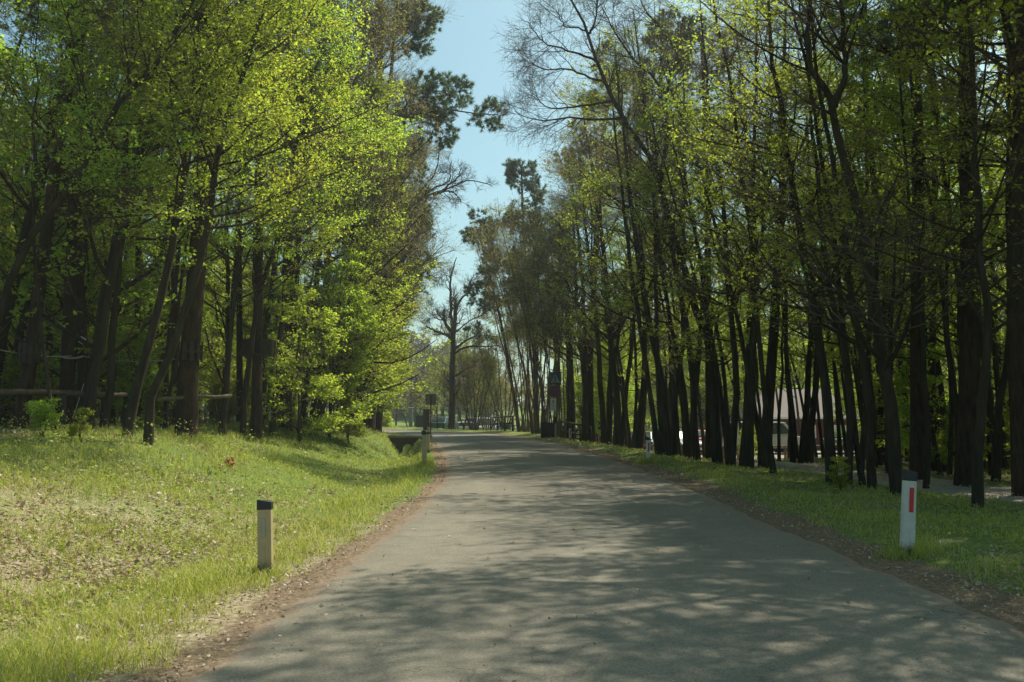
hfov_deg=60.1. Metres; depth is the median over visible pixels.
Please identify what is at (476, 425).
willow shrub
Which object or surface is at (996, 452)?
hornbeam tree
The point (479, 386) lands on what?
young tree
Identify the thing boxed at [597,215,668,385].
thin tree
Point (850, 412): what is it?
hornbeam tree
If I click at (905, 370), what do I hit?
sapling
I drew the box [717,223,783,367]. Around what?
thin tree
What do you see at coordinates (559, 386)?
coppiced tree
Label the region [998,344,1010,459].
sapling
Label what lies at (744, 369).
hornbeam tree
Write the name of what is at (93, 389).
hornbeam tree
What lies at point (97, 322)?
hornbeam tree
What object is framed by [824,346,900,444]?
understory tree
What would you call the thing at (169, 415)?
log rail
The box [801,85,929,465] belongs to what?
thin tree
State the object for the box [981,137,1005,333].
thin tree
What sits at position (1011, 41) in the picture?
hornbeam tree
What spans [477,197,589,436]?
coppiced tree
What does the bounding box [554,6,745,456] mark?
hornbeam tree
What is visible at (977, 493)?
hornbeam tree
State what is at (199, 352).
plank collar
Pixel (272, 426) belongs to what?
hornbeam tree
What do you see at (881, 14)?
hornbeam tree
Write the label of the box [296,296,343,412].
hazel bush
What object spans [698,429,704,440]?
parked car
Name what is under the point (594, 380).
understory tree
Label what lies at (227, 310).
hornbeam tree
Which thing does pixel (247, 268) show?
hornbeam tree
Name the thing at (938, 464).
thin tree
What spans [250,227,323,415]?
hornbeam tree
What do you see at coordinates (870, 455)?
hornbeam tree
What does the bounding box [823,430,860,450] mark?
parked car
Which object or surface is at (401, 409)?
young tree
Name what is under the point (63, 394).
log rail
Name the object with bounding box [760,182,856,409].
thin tree
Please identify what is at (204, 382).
hornbeam tree
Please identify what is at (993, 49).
thin tree
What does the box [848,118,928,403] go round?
thin tree
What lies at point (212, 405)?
bush
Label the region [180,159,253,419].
hornbeam tree
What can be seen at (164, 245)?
thin tree
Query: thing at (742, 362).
thin tree
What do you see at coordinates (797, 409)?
thin tree
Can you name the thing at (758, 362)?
hornbeam tree
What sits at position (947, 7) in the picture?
pine tree
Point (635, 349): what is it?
hornbeam tree
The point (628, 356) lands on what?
thin tree
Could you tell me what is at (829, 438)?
hornbeam tree
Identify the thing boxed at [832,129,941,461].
thin tree
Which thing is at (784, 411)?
hut
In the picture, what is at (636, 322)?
thin tree
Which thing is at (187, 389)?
pine tree
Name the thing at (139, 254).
pine tree
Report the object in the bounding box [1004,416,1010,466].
bush
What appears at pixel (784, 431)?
parked car
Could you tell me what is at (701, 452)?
timber railing
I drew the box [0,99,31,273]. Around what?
thin tree
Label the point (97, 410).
understory tree
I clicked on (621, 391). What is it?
thin tree
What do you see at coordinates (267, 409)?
thin tree
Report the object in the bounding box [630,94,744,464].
thin tree
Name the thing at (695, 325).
thin tree
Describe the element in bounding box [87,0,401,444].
hornbeam tree
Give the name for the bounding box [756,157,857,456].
thin tree
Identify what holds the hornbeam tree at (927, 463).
on the ground at (204, 647)
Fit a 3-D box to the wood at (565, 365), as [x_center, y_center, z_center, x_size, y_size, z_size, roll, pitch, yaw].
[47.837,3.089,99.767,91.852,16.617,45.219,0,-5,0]
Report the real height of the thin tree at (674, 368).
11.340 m
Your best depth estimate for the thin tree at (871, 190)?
28.12 m
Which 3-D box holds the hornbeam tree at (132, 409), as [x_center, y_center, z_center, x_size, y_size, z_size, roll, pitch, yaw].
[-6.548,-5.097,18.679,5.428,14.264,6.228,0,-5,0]
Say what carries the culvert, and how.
on the ground at (204, 647)
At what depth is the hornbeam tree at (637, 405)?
68.46 m
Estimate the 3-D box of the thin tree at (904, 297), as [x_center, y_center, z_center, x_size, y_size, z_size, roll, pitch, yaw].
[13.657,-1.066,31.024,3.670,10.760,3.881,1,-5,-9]
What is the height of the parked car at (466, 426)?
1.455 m
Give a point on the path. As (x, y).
(935, 487)
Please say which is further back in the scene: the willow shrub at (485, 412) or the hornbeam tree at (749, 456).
the willow shrub at (485, 412)
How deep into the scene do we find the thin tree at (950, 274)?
31.03 m
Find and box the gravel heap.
[754,461,799,467]
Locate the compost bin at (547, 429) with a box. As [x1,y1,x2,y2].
[541,422,554,437]
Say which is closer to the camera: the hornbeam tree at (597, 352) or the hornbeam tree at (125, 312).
the hornbeam tree at (125, 312)
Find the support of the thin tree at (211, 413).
on the ground at (204, 647)
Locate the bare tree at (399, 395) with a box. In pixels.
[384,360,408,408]
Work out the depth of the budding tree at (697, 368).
36.27 m
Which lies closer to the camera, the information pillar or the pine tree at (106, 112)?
the pine tree at (106, 112)
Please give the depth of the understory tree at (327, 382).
26.61 m
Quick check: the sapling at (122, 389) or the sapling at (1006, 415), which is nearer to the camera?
the sapling at (1006, 415)
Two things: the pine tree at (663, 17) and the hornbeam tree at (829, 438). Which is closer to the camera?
the hornbeam tree at (829, 438)
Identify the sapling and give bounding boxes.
[0,350,58,427]
[97,351,158,422]
[102,327,176,427]
[115,377,143,424]
[116,369,158,415]
[220,372,251,417]
[292,384,297,415]
[736,418,757,457]
[874,342,948,457]
[883,386,909,455]
[899,411,954,468]
[931,398,992,470]
[939,404,955,457]
[990,366,1009,448]
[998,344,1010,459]
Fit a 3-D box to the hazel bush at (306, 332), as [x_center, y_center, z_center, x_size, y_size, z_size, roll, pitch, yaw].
[-8.249,-0.038,36.679,3.160,6.645,3.016,-1,-5,5]
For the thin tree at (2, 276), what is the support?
on the ground at (204, 647)
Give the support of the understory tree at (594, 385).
on the ground at (204, 647)
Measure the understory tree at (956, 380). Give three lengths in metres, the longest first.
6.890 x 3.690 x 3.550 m
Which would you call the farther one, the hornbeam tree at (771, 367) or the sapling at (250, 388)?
the sapling at (250, 388)
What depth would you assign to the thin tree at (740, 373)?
42.60 m
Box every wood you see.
[0,150,306,419]
[170,299,502,421]
[494,370,857,427]
[538,284,1001,441]
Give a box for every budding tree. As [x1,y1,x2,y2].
[524,186,600,438]
[534,145,619,440]
[538,74,633,443]
[565,42,672,450]
[633,50,713,418]
[651,15,750,455]
[697,1,796,459]
[757,5,886,462]
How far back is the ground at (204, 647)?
11.59 m
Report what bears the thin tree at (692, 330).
on the ground at (204, 647)
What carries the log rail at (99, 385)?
on the ground at (204, 647)
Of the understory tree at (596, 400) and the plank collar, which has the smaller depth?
the plank collar
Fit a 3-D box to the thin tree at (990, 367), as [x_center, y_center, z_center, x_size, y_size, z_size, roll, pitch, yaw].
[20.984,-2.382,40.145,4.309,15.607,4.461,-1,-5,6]
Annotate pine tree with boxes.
[0,0,158,424]
[0,107,25,222]
[7,0,125,430]
[14,0,112,427]
[52,1,199,406]
[66,31,157,338]
[115,5,243,425]
[144,150,186,354]
[145,14,223,417]
[163,0,296,422]
[167,0,311,439]
[179,2,333,439]
[245,0,353,430]
[324,0,508,430]
[360,152,431,309]
[375,136,437,432]
[458,208,528,431]
[496,157,554,432]
[553,39,644,396]
[607,3,701,450]
[624,10,762,459]
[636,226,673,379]
[815,0,1001,479]
[840,1,1015,471]
[843,75,911,424]
[882,0,1013,486]
[925,0,1012,109]
[946,24,1023,495]
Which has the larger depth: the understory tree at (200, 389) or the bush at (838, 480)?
the understory tree at (200, 389)
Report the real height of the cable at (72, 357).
0.095 m
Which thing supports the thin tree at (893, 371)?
on the ground at (204, 647)
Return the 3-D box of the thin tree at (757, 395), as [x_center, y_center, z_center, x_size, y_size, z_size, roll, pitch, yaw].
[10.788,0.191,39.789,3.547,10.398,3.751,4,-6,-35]
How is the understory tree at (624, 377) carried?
on the ground at (204, 647)
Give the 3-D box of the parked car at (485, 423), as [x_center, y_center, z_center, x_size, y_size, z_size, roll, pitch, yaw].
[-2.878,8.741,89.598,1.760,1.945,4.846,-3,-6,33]
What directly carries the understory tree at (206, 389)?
on the ground at (204, 647)
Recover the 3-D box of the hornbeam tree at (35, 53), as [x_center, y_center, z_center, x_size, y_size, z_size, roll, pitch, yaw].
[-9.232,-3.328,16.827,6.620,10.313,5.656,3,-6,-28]
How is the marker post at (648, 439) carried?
on the ground at (204, 647)
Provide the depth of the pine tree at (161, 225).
45.83 m
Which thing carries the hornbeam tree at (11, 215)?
on the ground at (204, 647)
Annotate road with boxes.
[183,430,1023,681]
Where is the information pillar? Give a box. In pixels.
[408,407,412,426]
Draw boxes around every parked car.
[429,417,458,428]
[456,422,487,429]
[466,418,496,429]
[494,424,516,429]
[624,431,654,451]
[680,431,701,451]
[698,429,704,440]
[722,422,799,452]
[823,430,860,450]
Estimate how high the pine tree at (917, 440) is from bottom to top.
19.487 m
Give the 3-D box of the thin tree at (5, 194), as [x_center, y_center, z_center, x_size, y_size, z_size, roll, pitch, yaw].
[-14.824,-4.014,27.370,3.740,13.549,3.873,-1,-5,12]
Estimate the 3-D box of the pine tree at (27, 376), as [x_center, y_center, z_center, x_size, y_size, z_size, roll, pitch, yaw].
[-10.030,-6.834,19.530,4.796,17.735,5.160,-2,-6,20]
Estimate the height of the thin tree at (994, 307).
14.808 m
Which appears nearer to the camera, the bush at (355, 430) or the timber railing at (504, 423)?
the bush at (355, 430)
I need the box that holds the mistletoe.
[113,181,142,210]
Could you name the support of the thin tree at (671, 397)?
on the ground at (204, 647)
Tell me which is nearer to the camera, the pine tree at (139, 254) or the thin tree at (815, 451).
the pine tree at (139, 254)
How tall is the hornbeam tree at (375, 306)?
12.866 m
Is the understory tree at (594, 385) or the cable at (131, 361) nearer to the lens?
the cable at (131, 361)
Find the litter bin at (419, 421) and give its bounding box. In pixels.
[416,416,422,426]
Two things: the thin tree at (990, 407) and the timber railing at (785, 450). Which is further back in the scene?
the timber railing at (785, 450)
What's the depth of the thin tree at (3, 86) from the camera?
31.88 m
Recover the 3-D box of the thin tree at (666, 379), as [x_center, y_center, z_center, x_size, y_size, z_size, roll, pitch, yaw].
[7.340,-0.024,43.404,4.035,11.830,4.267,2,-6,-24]
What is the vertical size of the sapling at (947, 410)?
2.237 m
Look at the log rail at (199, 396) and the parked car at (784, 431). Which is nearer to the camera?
the log rail at (199, 396)
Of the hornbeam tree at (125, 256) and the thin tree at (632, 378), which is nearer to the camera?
the hornbeam tree at (125, 256)
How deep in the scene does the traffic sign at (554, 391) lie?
44.44 m
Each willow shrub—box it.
[439,319,505,429]
[457,332,514,429]
[463,308,542,429]
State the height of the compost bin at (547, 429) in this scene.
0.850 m
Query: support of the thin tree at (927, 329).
on the ground at (204, 647)
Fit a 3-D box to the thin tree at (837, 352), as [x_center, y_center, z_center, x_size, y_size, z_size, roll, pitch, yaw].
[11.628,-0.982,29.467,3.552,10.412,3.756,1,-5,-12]
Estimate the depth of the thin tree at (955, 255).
24.14 m
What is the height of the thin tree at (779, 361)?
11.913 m
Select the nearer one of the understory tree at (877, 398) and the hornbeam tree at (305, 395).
the hornbeam tree at (305, 395)
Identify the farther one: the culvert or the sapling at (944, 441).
the culvert
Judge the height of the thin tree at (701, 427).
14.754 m
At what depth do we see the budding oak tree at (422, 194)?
40.73 m
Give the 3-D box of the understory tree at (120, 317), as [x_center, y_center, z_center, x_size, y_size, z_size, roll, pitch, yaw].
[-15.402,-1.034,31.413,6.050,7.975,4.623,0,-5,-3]
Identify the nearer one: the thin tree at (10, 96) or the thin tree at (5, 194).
the thin tree at (5, 194)
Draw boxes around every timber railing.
[490,416,513,430]
[560,420,591,441]
[563,425,598,442]
[644,445,738,458]
[754,445,854,459]
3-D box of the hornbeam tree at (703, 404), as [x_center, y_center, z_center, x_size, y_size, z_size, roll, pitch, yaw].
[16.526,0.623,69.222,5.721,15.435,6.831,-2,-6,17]
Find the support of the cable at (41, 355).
attached to the pine tree at (67, 365)
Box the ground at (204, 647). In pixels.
[0,393,1023,681]
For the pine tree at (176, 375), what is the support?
on the ground at (204, 647)
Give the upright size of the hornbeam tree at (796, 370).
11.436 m
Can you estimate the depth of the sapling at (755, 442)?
40.87 m
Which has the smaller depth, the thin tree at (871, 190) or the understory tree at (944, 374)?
the thin tree at (871, 190)
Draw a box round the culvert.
[386,435,432,454]
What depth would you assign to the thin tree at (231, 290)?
32.37 m
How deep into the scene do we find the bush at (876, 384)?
29.72 m
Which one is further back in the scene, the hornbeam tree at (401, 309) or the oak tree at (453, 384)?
the oak tree at (453, 384)
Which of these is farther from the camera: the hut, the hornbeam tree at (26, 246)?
the hut
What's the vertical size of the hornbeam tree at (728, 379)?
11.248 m
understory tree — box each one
[0,204,162,421]
[0,206,86,388]
[6,140,210,425]
[95,235,150,417]
[95,275,127,418]
[128,206,235,386]
[150,285,209,391]
[169,214,252,417]
[169,316,213,403]
[198,249,279,394]
[198,279,244,408]
[198,280,235,418]
[235,266,308,409]
[250,275,373,443]
[287,247,395,437]
[303,245,394,415]
[339,277,416,420]
[344,252,413,406]
[545,313,598,427]
[561,322,650,442]
[564,377,581,437]
[578,330,641,428]
[581,353,633,427]
[593,328,650,444]
[593,347,637,428]
[631,362,651,430]
[645,355,678,427]
[647,379,657,429]
[655,369,690,430]
[668,353,704,428]
[678,317,731,417]
[800,357,841,389]
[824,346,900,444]
[855,359,908,457]
[942,340,957,395]
[945,359,994,401]
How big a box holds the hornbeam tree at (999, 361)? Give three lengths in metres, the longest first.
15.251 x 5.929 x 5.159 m
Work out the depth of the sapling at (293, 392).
41.80 m
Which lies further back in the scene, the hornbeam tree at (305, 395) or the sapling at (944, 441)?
the hornbeam tree at (305, 395)
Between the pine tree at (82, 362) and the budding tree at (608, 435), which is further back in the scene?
the budding tree at (608, 435)
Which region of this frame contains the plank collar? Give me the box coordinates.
[174,341,203,361]
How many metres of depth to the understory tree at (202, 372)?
47.36 m
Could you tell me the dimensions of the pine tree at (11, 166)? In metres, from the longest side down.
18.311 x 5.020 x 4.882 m
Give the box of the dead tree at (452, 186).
[363,147,500,390]
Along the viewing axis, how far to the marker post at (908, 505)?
9.42 m
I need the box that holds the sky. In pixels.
[0,0,1006,407]
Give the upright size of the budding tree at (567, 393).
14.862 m
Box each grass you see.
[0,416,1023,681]
[0,427,1023,670]
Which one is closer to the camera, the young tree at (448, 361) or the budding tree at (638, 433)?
the budding tree at (638, 433)
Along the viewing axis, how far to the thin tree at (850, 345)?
33.76 m
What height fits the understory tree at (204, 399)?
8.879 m
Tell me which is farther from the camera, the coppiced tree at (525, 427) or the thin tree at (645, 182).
the coppiced tree at (525, 427)
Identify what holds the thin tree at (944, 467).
on the ground at (204, 647)
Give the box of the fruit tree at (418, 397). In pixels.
[383,363,440,426]
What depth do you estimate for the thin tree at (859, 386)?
33.81 m
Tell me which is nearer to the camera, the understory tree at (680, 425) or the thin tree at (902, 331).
the thin tree at (902, 331)
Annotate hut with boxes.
[730,389,859,449]
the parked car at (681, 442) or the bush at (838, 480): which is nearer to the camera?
the bush at (838, 480)
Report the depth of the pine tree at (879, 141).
42.73 m
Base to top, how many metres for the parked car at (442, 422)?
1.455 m
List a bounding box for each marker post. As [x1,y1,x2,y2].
[257,499,273,575]
[421,430,426,463]
[426,431,429,452]
[646,437,650,459]
[899,469,916,557]
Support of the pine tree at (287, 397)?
on the ground at (204, 647)
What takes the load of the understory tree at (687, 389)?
on the ground at (204, 647)
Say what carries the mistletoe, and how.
hanging from the hornbeam tree at (35, 53)
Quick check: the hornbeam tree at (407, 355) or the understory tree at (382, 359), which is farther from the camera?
the hornbeam tree at (407, 355)
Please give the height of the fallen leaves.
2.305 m
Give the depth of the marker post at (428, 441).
31.75 m
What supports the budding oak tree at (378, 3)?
on the ground at (204, 647)
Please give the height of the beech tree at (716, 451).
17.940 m
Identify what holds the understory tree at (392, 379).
on the ground at (204, 647)
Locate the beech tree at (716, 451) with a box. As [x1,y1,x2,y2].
[489,0,758,463]
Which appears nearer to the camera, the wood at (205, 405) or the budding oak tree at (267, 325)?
the budding oak tree at (267, 325)
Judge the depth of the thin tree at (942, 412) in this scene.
27.69 m
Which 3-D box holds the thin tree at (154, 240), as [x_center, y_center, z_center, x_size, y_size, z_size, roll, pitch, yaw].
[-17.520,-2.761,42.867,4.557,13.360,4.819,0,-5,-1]
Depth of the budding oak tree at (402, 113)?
34.04 m
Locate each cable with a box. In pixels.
[0,349,70,356]
[60,355,82,358]
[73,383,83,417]
[83,356,174,361]
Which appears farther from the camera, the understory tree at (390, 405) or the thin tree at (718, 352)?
the thin tree at (718, 352)
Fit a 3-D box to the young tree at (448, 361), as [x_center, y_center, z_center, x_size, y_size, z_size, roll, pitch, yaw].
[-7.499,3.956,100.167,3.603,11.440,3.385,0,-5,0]
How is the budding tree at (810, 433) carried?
on the ground at (204, 647)
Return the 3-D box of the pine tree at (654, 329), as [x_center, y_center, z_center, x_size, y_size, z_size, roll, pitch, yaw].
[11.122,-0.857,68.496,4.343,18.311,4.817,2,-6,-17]
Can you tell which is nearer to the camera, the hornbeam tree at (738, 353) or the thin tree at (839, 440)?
the thin tree at (839, 440)
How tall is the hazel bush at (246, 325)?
6.108 m
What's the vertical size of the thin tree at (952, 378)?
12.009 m
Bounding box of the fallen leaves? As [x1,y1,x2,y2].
[0,417,1023,681]
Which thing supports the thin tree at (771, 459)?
on the ground at (204, 647)
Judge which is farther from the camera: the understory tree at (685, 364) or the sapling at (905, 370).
the understory tree at (685, 364)
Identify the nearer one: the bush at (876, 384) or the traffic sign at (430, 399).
the bush at (876, 384)
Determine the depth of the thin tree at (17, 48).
27.96 m
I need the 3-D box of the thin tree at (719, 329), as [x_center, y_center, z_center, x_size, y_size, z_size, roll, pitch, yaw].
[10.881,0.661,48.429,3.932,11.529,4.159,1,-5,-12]
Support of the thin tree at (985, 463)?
on the ground at (204, 647)
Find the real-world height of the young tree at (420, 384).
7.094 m
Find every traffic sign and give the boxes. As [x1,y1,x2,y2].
[426,394,436,434]
[548,372,560,438]
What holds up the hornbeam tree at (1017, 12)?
on the ground at (204, 647)
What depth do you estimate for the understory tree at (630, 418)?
63.59 m
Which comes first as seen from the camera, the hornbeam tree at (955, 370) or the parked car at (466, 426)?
the hornbeam tree at (955, 370)
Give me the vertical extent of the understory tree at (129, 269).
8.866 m
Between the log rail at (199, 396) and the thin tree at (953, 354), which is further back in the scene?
the thin tree at (953, 354)
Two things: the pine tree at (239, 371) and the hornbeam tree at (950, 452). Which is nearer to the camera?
the hornbeam tree at (950, 452)
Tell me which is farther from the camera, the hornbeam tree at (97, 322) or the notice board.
the notice board
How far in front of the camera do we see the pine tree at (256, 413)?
25.51 m
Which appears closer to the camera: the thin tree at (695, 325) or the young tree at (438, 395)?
the thin tree at (695, 325)
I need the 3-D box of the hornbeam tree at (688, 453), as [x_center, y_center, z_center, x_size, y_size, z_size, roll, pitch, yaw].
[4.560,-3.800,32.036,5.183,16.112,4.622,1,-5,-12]
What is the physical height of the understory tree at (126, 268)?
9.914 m
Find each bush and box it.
[23,397,62,440]
[66,406,95,440]
[201,383,230,421]
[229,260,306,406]
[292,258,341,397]
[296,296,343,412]
[332,392,368,444]
[824,455,851,489]
[859,374,907,465]
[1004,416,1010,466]
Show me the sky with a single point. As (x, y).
(468, 45)
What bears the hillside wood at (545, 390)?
on the ground at (204, 647)
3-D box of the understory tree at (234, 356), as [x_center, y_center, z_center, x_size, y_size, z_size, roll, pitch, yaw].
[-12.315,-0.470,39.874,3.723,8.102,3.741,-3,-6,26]
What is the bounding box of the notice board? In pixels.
[422,409,429,429]
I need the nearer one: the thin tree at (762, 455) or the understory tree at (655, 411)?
the thin tree at (762, 455)
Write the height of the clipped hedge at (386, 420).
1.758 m
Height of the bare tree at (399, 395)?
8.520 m
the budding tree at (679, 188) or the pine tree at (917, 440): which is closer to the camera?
the pine tree at (917, 440)
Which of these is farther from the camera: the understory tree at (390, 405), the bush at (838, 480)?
the understory tree at (390, 405)
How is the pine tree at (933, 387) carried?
on the ground at (204, 647)
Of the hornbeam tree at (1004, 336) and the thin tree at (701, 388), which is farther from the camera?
the thin tree at (701, 388)
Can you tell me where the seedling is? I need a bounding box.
[224,457,235,466]
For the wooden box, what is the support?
attached to the pine tree at (256, 413)
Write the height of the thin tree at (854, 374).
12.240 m
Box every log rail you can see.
[0,389,127,428]
[56,382,106,418]
[122,390,172,426]
[157,394,231,400]
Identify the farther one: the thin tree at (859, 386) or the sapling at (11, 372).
the thin tree at (859, 386)
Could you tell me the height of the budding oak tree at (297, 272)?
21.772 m
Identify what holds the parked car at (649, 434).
on the ground at (204, 647)
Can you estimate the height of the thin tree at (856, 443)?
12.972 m
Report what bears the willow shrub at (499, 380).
on the ground at (204, 647)
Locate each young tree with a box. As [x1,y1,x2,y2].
[387,371,410,424]
[406,361,439,408]
[417,354,447,428]
[425,340,481,429]
[432,327,457,416]
[459,347,483,416]
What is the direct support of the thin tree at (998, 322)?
on the ground at (204, 647)
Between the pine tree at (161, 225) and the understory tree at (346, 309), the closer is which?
the understory tree at (346, 309)
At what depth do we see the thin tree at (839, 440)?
35.14 m
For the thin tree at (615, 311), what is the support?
on the ground at (204, 647)
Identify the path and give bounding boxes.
[737,460,1023,503]
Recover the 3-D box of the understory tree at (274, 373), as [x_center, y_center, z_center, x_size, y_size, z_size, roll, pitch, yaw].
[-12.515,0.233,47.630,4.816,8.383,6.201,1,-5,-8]
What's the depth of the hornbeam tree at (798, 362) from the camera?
74.22 m
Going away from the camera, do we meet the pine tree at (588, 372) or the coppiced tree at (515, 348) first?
the pine tree at (588, 372)
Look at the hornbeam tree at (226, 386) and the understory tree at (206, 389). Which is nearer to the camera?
the hornbeam tree at (226, 386)
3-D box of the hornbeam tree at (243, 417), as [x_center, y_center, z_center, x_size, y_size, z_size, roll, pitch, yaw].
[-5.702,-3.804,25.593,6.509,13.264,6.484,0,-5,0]
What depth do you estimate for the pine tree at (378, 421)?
43.38 m
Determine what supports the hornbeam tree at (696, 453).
on the ground at (204, 647)
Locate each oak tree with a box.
[215,0,387,429]
[227,0,407,392]
[272,0,417,431]
[275,0,452,427]
[314,68,471,427]
[323,0,462,420]
[363,125,444,343]
[415,257,503,429]
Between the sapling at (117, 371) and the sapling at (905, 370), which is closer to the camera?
the sapling at (905, 370)
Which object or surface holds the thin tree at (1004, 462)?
on the ground at (204, 647)
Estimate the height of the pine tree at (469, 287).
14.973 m
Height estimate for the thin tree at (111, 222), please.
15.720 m
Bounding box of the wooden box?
[238,339,275,356]
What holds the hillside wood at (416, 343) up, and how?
on the ground at (204, 647)
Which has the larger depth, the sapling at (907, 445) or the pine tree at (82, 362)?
the sapling at (907, 445)
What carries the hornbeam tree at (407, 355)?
on the ground at (204, 647)
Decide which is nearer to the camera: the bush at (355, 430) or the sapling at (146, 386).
the sapling at (146, 386)
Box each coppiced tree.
[464,221,550,431]
[466,239,555,431]
[470,223,572,421]
[476,215,578,433]
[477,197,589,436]
[503,193,584,438]
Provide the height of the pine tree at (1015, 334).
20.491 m
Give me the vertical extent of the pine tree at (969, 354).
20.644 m
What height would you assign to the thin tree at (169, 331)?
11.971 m
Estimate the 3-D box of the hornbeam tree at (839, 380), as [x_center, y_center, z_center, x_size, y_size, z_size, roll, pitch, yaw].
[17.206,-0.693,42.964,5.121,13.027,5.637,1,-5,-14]
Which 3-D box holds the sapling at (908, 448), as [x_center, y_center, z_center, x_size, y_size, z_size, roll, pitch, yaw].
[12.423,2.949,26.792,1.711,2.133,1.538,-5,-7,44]
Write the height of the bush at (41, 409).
0.818 m
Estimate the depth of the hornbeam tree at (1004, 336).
29.10 m
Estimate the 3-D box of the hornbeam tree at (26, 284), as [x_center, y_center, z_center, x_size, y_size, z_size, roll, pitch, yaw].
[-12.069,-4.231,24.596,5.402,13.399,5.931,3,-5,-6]
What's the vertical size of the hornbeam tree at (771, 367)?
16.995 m
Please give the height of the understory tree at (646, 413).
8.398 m
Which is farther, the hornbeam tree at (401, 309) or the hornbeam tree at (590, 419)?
the hornbeam tree at (590, 419)
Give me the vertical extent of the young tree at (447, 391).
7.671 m
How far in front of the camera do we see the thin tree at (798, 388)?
40.29 m
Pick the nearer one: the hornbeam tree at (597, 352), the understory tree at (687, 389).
the hornbeam tree at (597, 352)
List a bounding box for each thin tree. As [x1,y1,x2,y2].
[0,0,41,233]
[0,4,113,305]
[0,9,40,272]
[0,57,48,234]
[0,72,62,400]
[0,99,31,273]
[0,105,42,290]
[63,2,161,405]
[107,8,252,428]
[126,153,185,297]
[131,150,209,348]
[182,164,250,336]
[185,96,271,419]
[204,229,281,418]
[217,155,314,326]
[242,129,313,419]
[292,247,322,416]
[563,187,635,447]
[567,206,635,446]
[582,238,654,448]
[588,204,641,416]
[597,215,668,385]
[605,189,693,452]
[606,242,662,395]
[612,108,762,440]
[620,230,699,432]
[621,42,774,468]
[622,192,699,456]
[627,201,718,455]
[629,92,767,437]
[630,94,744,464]
[635,165,704,455]
[637,186,704,457]
[659,231,726,422]
[672,0,831,472]
[678,228,729,452]
[681,239,760,429]
[685,256,742,388]
[688,261,741,432]
[712,237,795,454]
[716,239,767,384]
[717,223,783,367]
[723,222,796,388]
[728,221,812,412]
[737,209,807,458]
[738,225,807,452]
[741,0,921,485]
[741,219,807,459]
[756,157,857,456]
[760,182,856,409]
[761,53,883,462]
[764,264,806,435]
[767,229,837,457]
[771,157,848,458]
[780,124,858,457]
[785,129,893,438]
[786,182,865,458]
[790,81,955,474]
[795,195,853,456]
[796,46,910,355]
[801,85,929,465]
[813,162,910,467]
[815,179,894,419]
[825,242,865,401]
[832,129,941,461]
[838,150,955,413]
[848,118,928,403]
[849,52,992,471]
[849,190,927,383]
[850,171,949,380]
[852,270,905,417]
[854,70,995,466]
[856,44,1005,446]
[857,36,1008,342]
[874,57,985,375]
[885,0,1012,324]
[887,41,1006,474]
[895,23,1006,472]
[924,147,1006,357]
[925,21,1008,469]
[925,165,1005,459]
[938,131,999,410]
[939,172,1006,358]
[953,6,1011,309]
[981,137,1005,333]
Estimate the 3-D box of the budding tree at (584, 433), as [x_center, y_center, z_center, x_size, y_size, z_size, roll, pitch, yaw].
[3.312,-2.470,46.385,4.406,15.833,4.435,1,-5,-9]
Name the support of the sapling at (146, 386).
on the ground at (204, 647)
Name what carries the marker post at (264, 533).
on the ground at (204, 647)
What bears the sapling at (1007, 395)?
on the ground at (204, 647)
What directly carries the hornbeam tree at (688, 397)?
on the ground at (204, 647)
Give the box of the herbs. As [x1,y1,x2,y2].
[0,404,1023,668]
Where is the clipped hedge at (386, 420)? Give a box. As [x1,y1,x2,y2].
[332,410,392,426]
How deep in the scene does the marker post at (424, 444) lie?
25.16 m
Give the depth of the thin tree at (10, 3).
25.27 m
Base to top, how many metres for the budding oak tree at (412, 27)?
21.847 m
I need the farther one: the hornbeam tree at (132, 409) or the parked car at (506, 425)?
the parked car at (506, 425)
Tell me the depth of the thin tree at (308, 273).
38.66 m
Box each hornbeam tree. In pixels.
[0,0,126,424]
[0,0,145,427]
[0,0,181,384]
[0,0,211,434]
[0,0,253,423]
[0,0,318,429]
[0,0,336,324]
[0,2,162,419]
[0,51,169,381]
[0,84,99,409]
[0,113,41,419]
[8,0,301,430]
[75,0,317,429]
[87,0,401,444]
[91,0,332,436]
[92,78,231,377]
[102,151,180,381]
[144,0,357,435]
[169,96,278,383]
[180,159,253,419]
[182,200,234,391]
[213,0,423,437]
[216,0,367,437]
[228,61,450,422]
[231,220,282,411]
[246,63,415,419]
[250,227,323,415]
[295,225,422,417]
[304,155,436,416]
[517,195,595,440]
[523,163,629,442]
[531,157,669,444]
[544,125,689,446]
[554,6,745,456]
[566,23,704,458]
[566,168,691,448]
[585,0,744,459]
[612,338,655,427]
[626,0,848,466]
[640,303,689,421]
[650,0,839,468]
[656,0,907,484]
[678,133,831,461]
[678,298,732,426]
[679,263,759,423]
[682,0,997,495]
[696,315,743,426]
[697,74,870,462]
[697,259,760,415]
[700,1,928,486]
[701,0,850,467]
[710,0,971,489]
[715,270,760,408]
[729,308,768,412]
[730,286,797,407]
[734,0,950,472]
[746,0,943,472]
[759,323,812,389]
[782,0,1023,507]
[784,305,812,388]
[799,277,909,411]
[811,0,1009,488]
[821,0,976,34]
[822,20,1006,476]
[831,0,1023,195]
[849,278,957,456]
[852,0,1023,131]
[893,121,1006,453]
[897,1,1015,481]
[939,14,1015,371]
[940,131,1009,458]
[948,0,1023,49]
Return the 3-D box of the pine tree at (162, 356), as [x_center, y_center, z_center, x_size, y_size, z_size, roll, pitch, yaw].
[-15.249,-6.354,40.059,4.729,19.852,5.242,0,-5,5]
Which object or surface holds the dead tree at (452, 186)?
on the ground at (204, 647)

